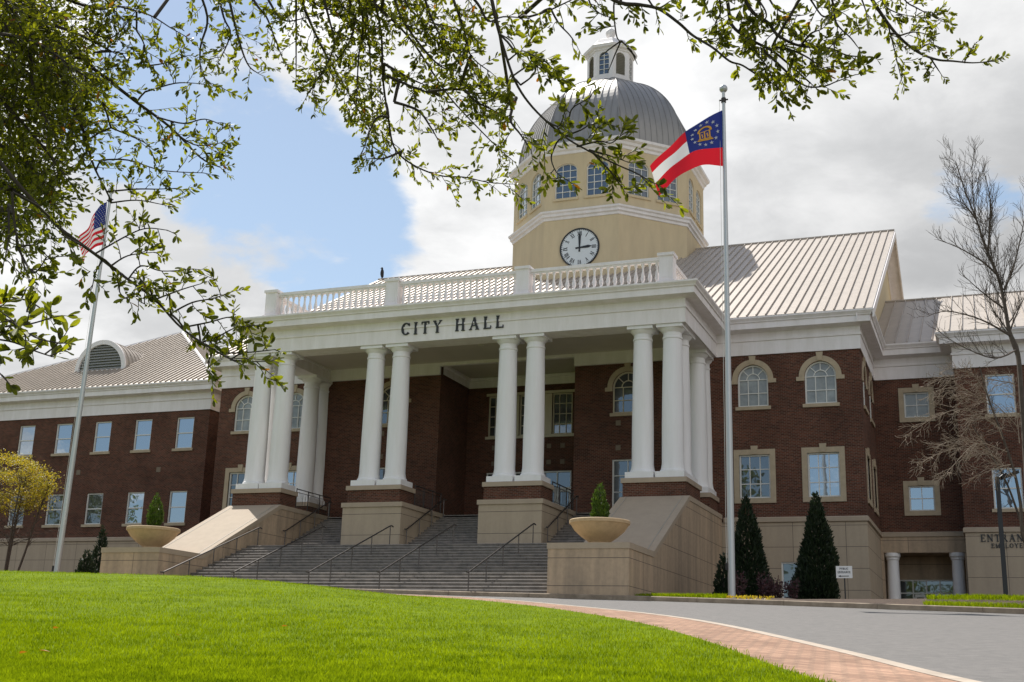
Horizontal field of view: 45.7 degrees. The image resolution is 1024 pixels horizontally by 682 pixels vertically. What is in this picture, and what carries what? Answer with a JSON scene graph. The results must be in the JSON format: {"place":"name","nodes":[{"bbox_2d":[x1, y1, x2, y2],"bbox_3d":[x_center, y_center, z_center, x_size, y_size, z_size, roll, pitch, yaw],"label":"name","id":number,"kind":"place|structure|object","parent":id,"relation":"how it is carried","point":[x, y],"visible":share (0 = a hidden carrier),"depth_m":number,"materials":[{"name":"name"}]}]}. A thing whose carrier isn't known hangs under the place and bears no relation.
{"place":"outdoors","nodes":[
{"label":"outdoors","id":0,"kind":"place"},
{"bbox_2d":[0,570,835,681],"bbox_3d":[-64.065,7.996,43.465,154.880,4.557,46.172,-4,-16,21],"label":"lawn","id":1,"kind":"structure","parent":0,"point":[242,584],"depth_m":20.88,"materials":[{"name":"green plant"}]},
{"bbox_2d":[0,0,1023,376],"label":"sky","id":2,"kind":"structure","parent":0,"point":[295,215],"materials":[{"name":"white"}]},
{"bbox_2d":[393,594,958,681],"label":"brick path","id":3,"kind":"structure","parent":0,"point":[821,662],"depth_m":15.54,"materials":[{"name":"red brick"}]},
{"bbox_2d":[438,595,1023,681],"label":"road","id":4,"kind":"structure","parent":0,"point":[985,647],"depth_m":23.30,"materials":[{"name":"grey asphalt"}]},
{"bbox_2d":[728,598,1023,604],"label":"planting bed","id":5,"kind":"object","parent":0,"point":[903,601],"visible":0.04,"depth_m":39.53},
{"bbox_2d":[74,549,96,572],"bbox_3d":[-18.892,10.212,53.727,1.361,2.156,1.128,7,-16,-18],"label":"conifer","id":6,"kind":"object","parent":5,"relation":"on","point":[82,567],"visible":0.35,"depth_m":53.74,"materials":[{"name":"green plant"}]},
{"bbox_2d":[712,552,736,597],"bbox_3d":[8.441,9.521,48.316,1.099,2.305,1.146,-4,-16,21],"label":"conifer","id":7,"kind":"object","parent":5,"relation":"on","point":[721,587],"visible":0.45,"depth_m":48.22,"materials":[{"name":"green plant"}]},
{"bbox_2d":[719,85,735,597],"bbox_3d":[8.313,-0.449,46.934,0.600,20.720,0.600,-4,-16,21],"label":"flagpole","id":8,"kind":"object","parent":5,"relation":"on","point":[730,564],"visible":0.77,"depth_m":46.28,"materials":[{"name":"silver metal"}]},
{"bbox_2d":[650,110,722,194],"bbox_3d":[6.922,-7.573,48.517,3.174,4.002,0.404,6,-16,-14],"label":"state flag","id":9,"kind":"object","parent":8,"relation":"attached to","point":[698,144],"visible":0.98,"depth_m":48.60,"materials":[{"name":"multicoloured fabric"}]},
{"bbox_2d":[700,595,773,599],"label":"yellow flowers","id":10,"kind":"object","parent":5,"relation":"on","point":[749,597],"visible":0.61,"depth_m":41.32,"materials":[{"name":"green plant"}]},
{"bbox_2d":[735,571,749,596],"bbox_3d":[8.467,9.210,45.570,0.816,1.244,0.644,10,-17,-28],"label":"purple shrub","id":11,"kind":"object","parent":5,"relation":"on","point":[737,579],"visible":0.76,"depth_m":45.51,"materials":[{"name":"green plant"}]},
{"bbox_2d":[719,494,773,597],"bbox_3d":[9.424,8.513,49.071,2.100,4.703,2.334,13,-19,-35],"label":"conifer","id":12,"kind":"object","parent":5,"relation":"on","point":[751,568],"visible":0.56,"depth_m":48.62,"materials":[{"name":"green plant"}]},
{"bbox_2d":[756,571,771,597],"bbox_3d":[9.505,9.296,45.888,0.640,1.305,0.792,-1,-15,10],"label":"purple shrub","id":13,"kind":"object","parent":5,"relation":"on","point":[759,581],"visible":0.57,"depth_m":45.91,"materials":[{"name":"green plant"}]},
{"bbox_2d":[761,579,778,597],"bbox_3d":[9.567,9.302,45.174,0.640,0.928,0.781,-4,-16,21],"label":"purple shrub","id":14,"kind":"object","parent":5,"relation":"on","point":[765,589],"visible":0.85,"depth_m":45.06,"materials":[{"name":"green plant"}]},
{"bbox_2d":[767,575,785,597],"bbox_3d":[9.927,9.300,45.496,0.808,1.120,0.812,-4,-16,21],"label":"purple shrub","id":15,"kind":"object","parent":5,"relation":"on","point":[780,590],"visible":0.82,"depth_m":45.41,"materials":[{"name":"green plant"}]},
{"bbox_2d":[784,577,800,598],"bbox_3d":[10.659,9.526,46.178,0.688,1.083,0.691,1,-15,4],"label":"purple shrub","id":16,"kind":"object","parent":5,"relation":"on","point":[789,591],"visible":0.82,"depth_m":46.16,"materials":[{"name":"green plant"}]},
{"bbox_2d":[789,490,840,598],"bbox_3d":[11.936,8.305,48.150,2.048,4.775,2.147,-4,-16,21],"label":"conifer","id":17,"kind":"object","parent":5,"relation":"on","point":[817,542],"visible":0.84,"depth_m":47.56,"materials":[{"name":"green plant"}]},
{"bbox_2d":[635,592,1023,607],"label":"bank grass","id":18,"kind":"structure","parent":5,"relation":"on","point":[964,596],"depth_m":38.83,"materials":[{"name":"green plant"}]},
{"bbox_2d":[836,566,852,598],"bbox_3d":[11.656,8.552,42.610,0.560,1.320,0.067,-6,-17,26],"label":"sign","id":19,"kind":"object","parent":5,"relation":"on","point":[844,572],"visible":1,"depth_m":42.69,"materials":[{"name":"white metal"}]},
{"bbox_2d":[898,135,1023,542],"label":"bare tree","id":20,"kind":"object","parent":5,"relation":"on","point":[1000,283],"visible":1,"depth_m":42.45,"materials":[{"name":"brown plant"}]},
{"bbox_2d":[995,470,1018,594],"bbox_3d":[16.670,6.508,40.761,0.902,4.390,0.392,-1,-15,10],"label":"lamp post","id":21,"kind":"object","parent":5,"relation":"on","point":[1001,537],"visible":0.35,"depth_m":40.77,"materials":[{"name":"black metal"}]},
{"bbox_3d":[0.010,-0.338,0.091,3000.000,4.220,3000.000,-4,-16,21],"label":"ground","id":22,"kind":"structure","parent":0,"visible":0},
{"bbox_2d":[0,449,63,570],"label":"yellow leaved tree","id":23,"kind":"object","parent":22,"relation":"on","point":[24,488],"visible":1,"depth_m":63.56,"materials":[{"name":"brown plant"}]},
{"bbox_2d":[52,188,114,571],"bbox_3d":[-20.412,2.041,57.818,0.930,19.973,0.600,-4,-16,21],"label":"flagpole","id":24,"kind":"object","parent":22,"relation":"on","point":[58,558],"visible":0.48,"depth_m":57.19,"materials":[{"name":"silver metal"}]},
{"bbox_2d":[78,203,106,260],"bbox_3d":[-20.334,-5.362,58.823,0.402,3.662,1.892,-4,-16,21],"label":"national flag","id":25,"kind":"object","parent":24,"relation":"hanging from","point":[90,238],"visible":0.92,"depth_m":59.02,"materials":[{"name":"multicoloured fabric"}]},
{"bbox_2d":[90,525,107,572],"bbox_3d":[-20.258,10.932,59.729,1.431,3.813,1.296,13,-19,-35],"label":"conifer","id":26,"kind":"object","parent":22,"relation":"on","point":[96,551],"visible":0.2,"depth_m":59.75,"materials":[{"name":"green plant"}]},
{"bbox_2d":[99,495,722,595],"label":"entrance stairs","id":27,"kind":"structure","parent":22,"relation":"on","point":[666,544],"depth_m":52.75,"materials":[{"name":"stone"}]},
{"bbox_2d":[126,525,180,546],"bbox_3d":[-15.854,8.755,53.637,2.320,1.000,2.320,-4,-16,21],"label":"planter","id":28,"kind":"object","parent":27,"relation":"on","point":[150,536],"visible":0.8,"depth_m":52.96,"materials":[{"name":"stone"}]},
{"bbox_2d":[146,492,166,526],"bbox_3d":[-15.824,7.552,53.986,1.840,1.706,1.864,-4,-16,21],"label":"planter shrub","id":29,"kind":"object","parent":28,"relation":"on","point":[153,515],"visible":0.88,"depth_m":53.81,"materials":[{"name":"green plant"}]},
{"bbox_2d":[160,527,262,575],"bbox_3d":[-13.258,9.674,54.077,0.064,3.609,7.337,-4,-16,21],"label":"handrail","id":30,"kind":"object","parent":27,"relation":"on","point":[213,551],"visible":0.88,"depth_m":54.06,"materials":[{"name":"grey metal"}]},
{"bbox_2d":[230,526,325,578],"bbox_3d":[-10.044,9.441,52.846,0.064,3.609,7.337,-4,-16,21],"label":"handrail","id":31,"kind":"object","parent":27,"relation":"on","point":[233,572],"visible":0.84,"depth_m":52.81,"materials":[{"name":"grey metal"}]},
{"bbox_2d":[283,501,331,544],"bbox_3d":[-10.474,9.422,62.405,0.064,2.980,4.607,-4,-16,21],"label":"handrail","id":32,"kind":"object","parent":27,"relation":"on","point":[329,502],"visible":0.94,"depth_m":62.35,"materials":[{"name":"grey metal"}]},
{"bbox_2d":[295,488,330,516],"bbox_3d":[-10.384,8.475,63.632,0.052,1.060,3.502,-4,-16,21],"label":"guard railing","id":33,"kind":"object","parent":27,"relation":"on","point":[308,495],"visible":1,"depth_m":63.48,"materials":[{"name":"grey metal"}]},
{"bbox_2d":[306,525,393,583],"bbox_3d":[-6.783,9.205,51.597,0.064,3.609,7.337,-4,-16,21],"label":"handrail","id":34,"kind":"object","parent":27,"relation":"on","point":[352,547],"visible":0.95,"depth_m":51.52,"materials":[{"name":"grey metal"}]},
{"bbox_2d":[377,524,456,588],"bbox_3d":[-3.848,8.992,50.474,0.064,3.609,7.337,-4,-16,21],"label":"handrail","id":35,"kind":"object","parent":27,"relation":"on","point":[453,525],"visible":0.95,"depth_m":50.36,"materials":[{"name":"grey metal"}]},
{"bbox_2d":[404,499,446,542],"bbox_3d":[-4.250,8.971,60.022,0.064,2.980,4.607,-4,-16,21],"label":"handrail","id":36,"kind":"object","parent":27,"relation":"on","point":[423,516],"visible":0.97,"depth_m":60.01,"materials":[{"name":"grey metal"}]},
{"bbox_2d":[414,485,441,512],"bbox_3d":[-4.214,7.972,61.062,0.052,1.060,3.102,-4,-16,21],"label":"guard railing","id":37,"kind":"object","parent":27,"relation":"on","point":[423,500],"visible":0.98,"depth_m":60.86,"materials":[{"name":"grey metal"}]},
{"bbox_2d":[466,523,535,590],"bbox_3d":[-0.354,8.739,49.136,0.064,3.609,7.337,-4,-16,21],"label":"handrail","id":38,"kind":"object","parent":27,"relation":"on","point":[485,559],"visible":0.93,"depth_m":49.02,"materials":[{"name":"grey metal"}]},
{"bbox_2d":[546,496,578,542],"bbox_3d":[2.403,8.489,57.474,0.064,2.980,4.607,-4,-16,21],"label":"handrail","id":39,"kind":"object","parent":27,"relation":"on","point":[560,514],"visible":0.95,"depth_m":57.52,"materials":[{"name":"grey metal"}]},
{"bbox_2d":[552,481,573,509],"bbox_3d":[2.448,7.490,58.511,0.052,1.060,3.102,-4,-16,21],"label":"guard railing","id":40,"kind":"object","parent":27,"relation":"on","point":[559,495],"visible":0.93,"depth_m":58.54,"materials":[{"name":"grey metal"}]},
{"bbox_2d":[569,517,629,541],"bbox_3d":[3.314,7.297,46.038,2.320,1.000,2.320,-4,-16,21],"label":"planter","id":41,"kind":"object","parent":27,"relation":"on","point":[599,529],"visible":0.79,"depth_m":45.35,"materials":[{"name":"stone"}]},
{"bbox_2d":[589,482,609,516],"bbox_3d":[3.398,6.156,46.365,1.918,1.578,1.818,-4,-16,21],"label":"planter shrub","id":42,"kind":"object","parent":41,"relation":"on","point":[600,511],"visible":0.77,"depth_m":46.18,"materials":[{"name":"green plant"}]},
{"bbox_2d":[0,0,1010,406],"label":"oak tree","id":43,"kind":"object","parent":22,"relation":"on","point":[52,102],"visible":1,"depth_m":7.20,"materials":[{"name":"green plant"}]},
{"bbox_2d":[0,28,1023,598],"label":"city hall","id":44,"kind":"structure","parent":22,"relation":"on","point":[578,346],"depth_m":63.39,"materials":[{"name":"brick"}]},
{"bbox_2d":[4,496,24,527],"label":"window","id":45,"kind":"structure","parent":44,"relation":"in","point":[10,521],"depth_m":81.56,"materials":[{"name":"white"}]},
{"bbox_2d":[16,425,35,457],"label":"window","id":46,"kind":"structure","parent":44,"relation":"in","point":[26,439],"depth_m":82.90,"materials":[{"name":"white"}]},
{"bbox_2d":[41,494,63,527],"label":"window","id":47,"kind":"structure","parent":44,"relation":"in","point":[52,520],"depth_m":80.51,"materials":[{"name":"white"}]},
{"bbox_2d":[51,423,72,456],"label":"window","id":48,"kind":"structure","parent":44,"relation":"in","point":[64,431],"depth_m":81.76,"materials":[{"name":"blue"}]},
{"bbox_2d":[81,493,102,526],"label":"window","id":49,"kind":"structure","parent":44,"relation":"in","point":[93,507],"depth_m":79.38,"materials":[{"name":"white"}]},
{"bbox_2d":[89,421,111,454],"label":"window","id":50,"kind":"structure","parent":44,"relation":"in","point":[101,441],"depth_m":80.61,"materials":[{"name":"blue"}]},
{"bbox_2d":[122,492,144,526],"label":"window","id":51,"kind":"structure","parent":44,"relation":"in","point":[135,501],"depth_m":78.22,"materials":[{"name":"blue"}]},
{"bbox_2d":[130,419,151,452],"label":"window","id":52,"kind":"structure","parent":44,"relation":"in","point":[141,441],"depth_m":79.46,"materials":[{"name":"blue"}]},
{"bbox_2d":[164,491,186,525],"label":"window","id":53,"kind":"structure","parent":44,"relation":"in","point":[177,503],"depth_m":77.03,"materials":[{"name":"blue glass"}]},
{"bbox_2d":[172,417,193,450],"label":"window","id":54,"kind":"structure","parent":44,"relation":"in","point":[185,425],"depth_m":78.28,"materials":[{"name":"blue"}]},
{"bbox_2d":[222,464,245,509],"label":"window","id":55,"kind":"structure","parent":44,"relation":"in","point":[235,478],"depth_m":70.03,"materials":[{"name":"white"}]},
{"bbox_2d":[229,387,252,434],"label":"window","id":56,"kind":"structure","parent":44,"relation":"in","point":[243,408],"depth_m":71.10,"materials":[{"name":"white"}]},
{"bbox_2d":[288,463,296,485],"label":"window","id":57,"kind":"structure","parent":44,"relation":"in","point":[291,474],"depth_m":68.76,"materials":[{"name":"blue"}]},
{"bbox_2d":[291,384,303,431],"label":"window","id":58,"kind":"structure","parent":44,"relation":"in","point":[298,393],"depth_m":69.81,"materials":[{"name":"white"}]},
{"bbox_2d":[380,267,383,277],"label":"bird","id":59,"kind":"object","parent":44,"relation":"on","point":[382,273],"visible":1,"depth_m":93.50},
{"bbox_2d":[380,468,384,479],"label":"window","id":60,"kind":"structure","parent":44,"relation":"in","point":[382,470],"depth_m":66.78,"materials":[{"name":"blue"}]},
{"bbox_2d":[382,378,410,427],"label":"window","id":61,"kind":"structure","parent":44,"relation":"in","point":[386,395],"depth_m":67.79,"materials":[{"name":"beige"}]},
{"bbox_2d":[488,397,496,436],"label":"window","id":62,"kind":"structure","parent":44,"relation":"in","point":[493,400],"depth_m":69.49,"materials":[{"name":"black"}]},
{"bbox_2d":[519,395,524,434],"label":"window","id":63,"kind":"structure","parent":44,"relation":"in","point":[522,398],"depth_m":68.85,"materials":[{"name":"black"}]},
{"bbox_2d":[516,184,527,223],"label":"window","id":64,"kind":"structure","parent":44,"relation":"in","point":[523,214],"depth_m":86.57,"materials":[{"name":"white"}]},
{"bbox_2d":[529,173,540,213],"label":"window","id":65,"kind":"structure","parent":44,"relation":"in","point":[536,198],"depth_m":84.73,"materials":[{"name":"white"}]},
{"bbox_2d":[552,392,572,433],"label":"window","id":66,"kind":"structure","parent":44,"relation":"in","point":[562,402],"depth_m":67.96,"materials":[{"name":"beige"}]},
{"bbox_2d":[557,489,569,508],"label":"door","id":67,"kind":"structure","parent":44,"relation":"in","point":[567,489],"depth_m":66.62,"materials":[{"name":"white"}]},
{"bbox_2d":[552,164,577,201],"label":"window","id":68,"kind":"structure","parent":44,"relation":"in","point":[569,171],"depth_m":82.70,"materials":[{"name":"white"}]},
{"bbox_2d":[584,160,608,198],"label":"window","id":69,"kind":"structure","parent":44,"relation":"in","point":[595,179],"depth_m":81.92,"materials":[{"name":"white"}]},
{"bbox_2d":[605,363,632,416],"bbox_3d":[5.979,2.500,62.732,2.420,2.800,0.270,-4,-16,21],"label":"window","id":70,"kind":"structure","parent":44,"relation":"in","point":[622,388],"depth_m":62.90,"materials":[{"name":"beige"}]},
{"bbox_2d":[612,459,631,506],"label":"window","id":71,"kind":"structure","parent":44,"relation":"in","point":[619,467],"depth_m":61.79,"materials":[{"name":"white"}]},
{"bbox_2d":[627,161,650,200],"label":"window","id":72,"kind":"structure","parent":44,"relation":"in","point":[632,166],"depth_m":81.96,"materials":[{"name":"white"}]},
{"bbox_2d":[656,174,679,206],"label":"window","id":73,"kind":"structure","parent":44,"relation":"in","point":[672,188],"depth_m":82.78,"materials":[{"name":"white"}]},
{"bbox_2d":[689,179,695,219],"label":"window","id":74,"kind":"structure","parent":44,"relation":"in","point":[690,184],"depth_m":84.97,"materials":[{"name":"white glass"}]},
{"bbox_2d":[696,191,702,230],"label":"window","id":75,"kind":"structure","parent":44,"relation":"in","point":[697,195],"depth_m":86.95,"materials":[{"name":"white glass"}]},
{"bbox_2d":[731,356,775,410],"bbox_3d":[11.969,2.096,60.430,2.300,2.740,0.270,-4,-16,21],"label":"window","id":76,"kind":"structure","parent":44,"relation":"in","point":[753,381],"depth_m":60.46,"materials":[{"name":"white"}]},
{"bbox_2d":[734,446,776,503],"bbox_3d":[11.834,6.507,59.244,2.020,2.800,0.260,-4,-16,21],"label":"window","id":77,"kind":"structure","parent":44,"relation":"in","point":[757,479],"depth_m":59.28,"materials":[{"name":"white"}]},
{"bbox_2d":[781,562,812,597],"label":"window","id":78,"kind":"structure","parent":44,"relation":"in","point":[788,569],"depth_m":57.58,"materials":[{"name":"white"}]},
{"bbox_2d":[796,351,844,407],"bbox_3d":[15.025,1.874,59.259,2.300,2.740,0.270,-4,-16,21],"label":"window","id":79,"kind":"structure","parent":44,"relation":"in","point":[820,377],"depth_m":59.29,"materials":[{"name":"white"}]},
{"bbox_2d":[801,443,846,501],"bbox_3d":[14.890,6.286,58.073,2.020,2.800,0.260,-4,-16,21],"label":"window","id":80,"kind":"structure","parent":44,"relation":"in","point":[825,473],"depth_m":58.12,"materials":[{"name":"white"}]},
{"bbox_2d":[862,357,868,415],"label":"window","id":81,"kind":"structure","parent":44,"relation":"in","point":[864,361],"depth_m":60.29,"materials":[{"name":"white"}]},
{"bbox_2d":[865,448,872,508],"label":"window","id":82,"kind":"structure","parent":44,"relation":"in","point":[870,500],"depth_m":59.04,"materials":[{"name":"white"}]},
{"bbox_2d":[868,372,874,427],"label":"window","id":83,"kind":"structure","parent":44,"relation":"in","point":[870,374],"depth_m":63.18,"materials":[{"name":"white"}]},
{"bbox_2d":[872,459,878,516],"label":"window","id":84,"kind":"structure","parent":44,"relation":"in","point":[876,509],"depth_m":61.87,"materials":[{"name":"white"}]},
{"bbox_2d":[898,384,934,422],"bbox_3d":[21.313,3.280,64.090,1.780,2.020,0.260,-4,-16,21],"label":"window","id":85,"kind":"structure","parent":44,"relation":"in","point":[907,397],"depth_m":64.13,"materials":[{"name":"white"}]},
{"bbox_2d":[914,594,925,598],"bbox_3d":[21.406,14.244,63.619,0.590,1.940,0.060,-4,-16,21],"label":"porch door","id":86,"kind":"structure","parent":44,"relation":"in","point":[916,595],"depth_m":63.83,"materials":[{"name":"white glass"}]},
{"bbox_2d":[903,477,940,515],"bbox_3d":[21.165,8.033,62.807,1.780,1.970,0.260,-4,-16,21],"label":"window","id":87,"kind":"structure","parent":44,"relation":"in","point":[923,498],"depth_m":62.82,"materials":[{"name":"white"}]},
{"bbox_2d":[985,374,1019,417],"bbox_3d":[24.531,2.745,61.048,1.600,2.220,0.260,-4,-16,21],"label":"window","id":88,"kind":"structure","parent":44,"relation":"in","point":[997,398],"depth_m":61.13,"materials":[{"name":"white"}]},
{"bbox_2d":[992,467,1023,511],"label":"window","id":89,"kind":"structure","parent":44,"relation":"in","point":[1006,500],"depth_m":59.86,"materials":[{"name":"white"}]},
{"bbox_2d":[344,588,1023,613],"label":"kerb","id":90,"kind":"structure","parent":22,"relation":"on","point":[783,603],"depth_m":40.90,"materials":[{"name":"grey concrete"}]},
{"bbox_2d":[405,594,980,681],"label":"path edging","id":91,"kind":"object","parent":22,"relation":"on","point":[918,669],"visible":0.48,"depth_m":16.01,"materials":[{"name":"concrete"}]}
]}

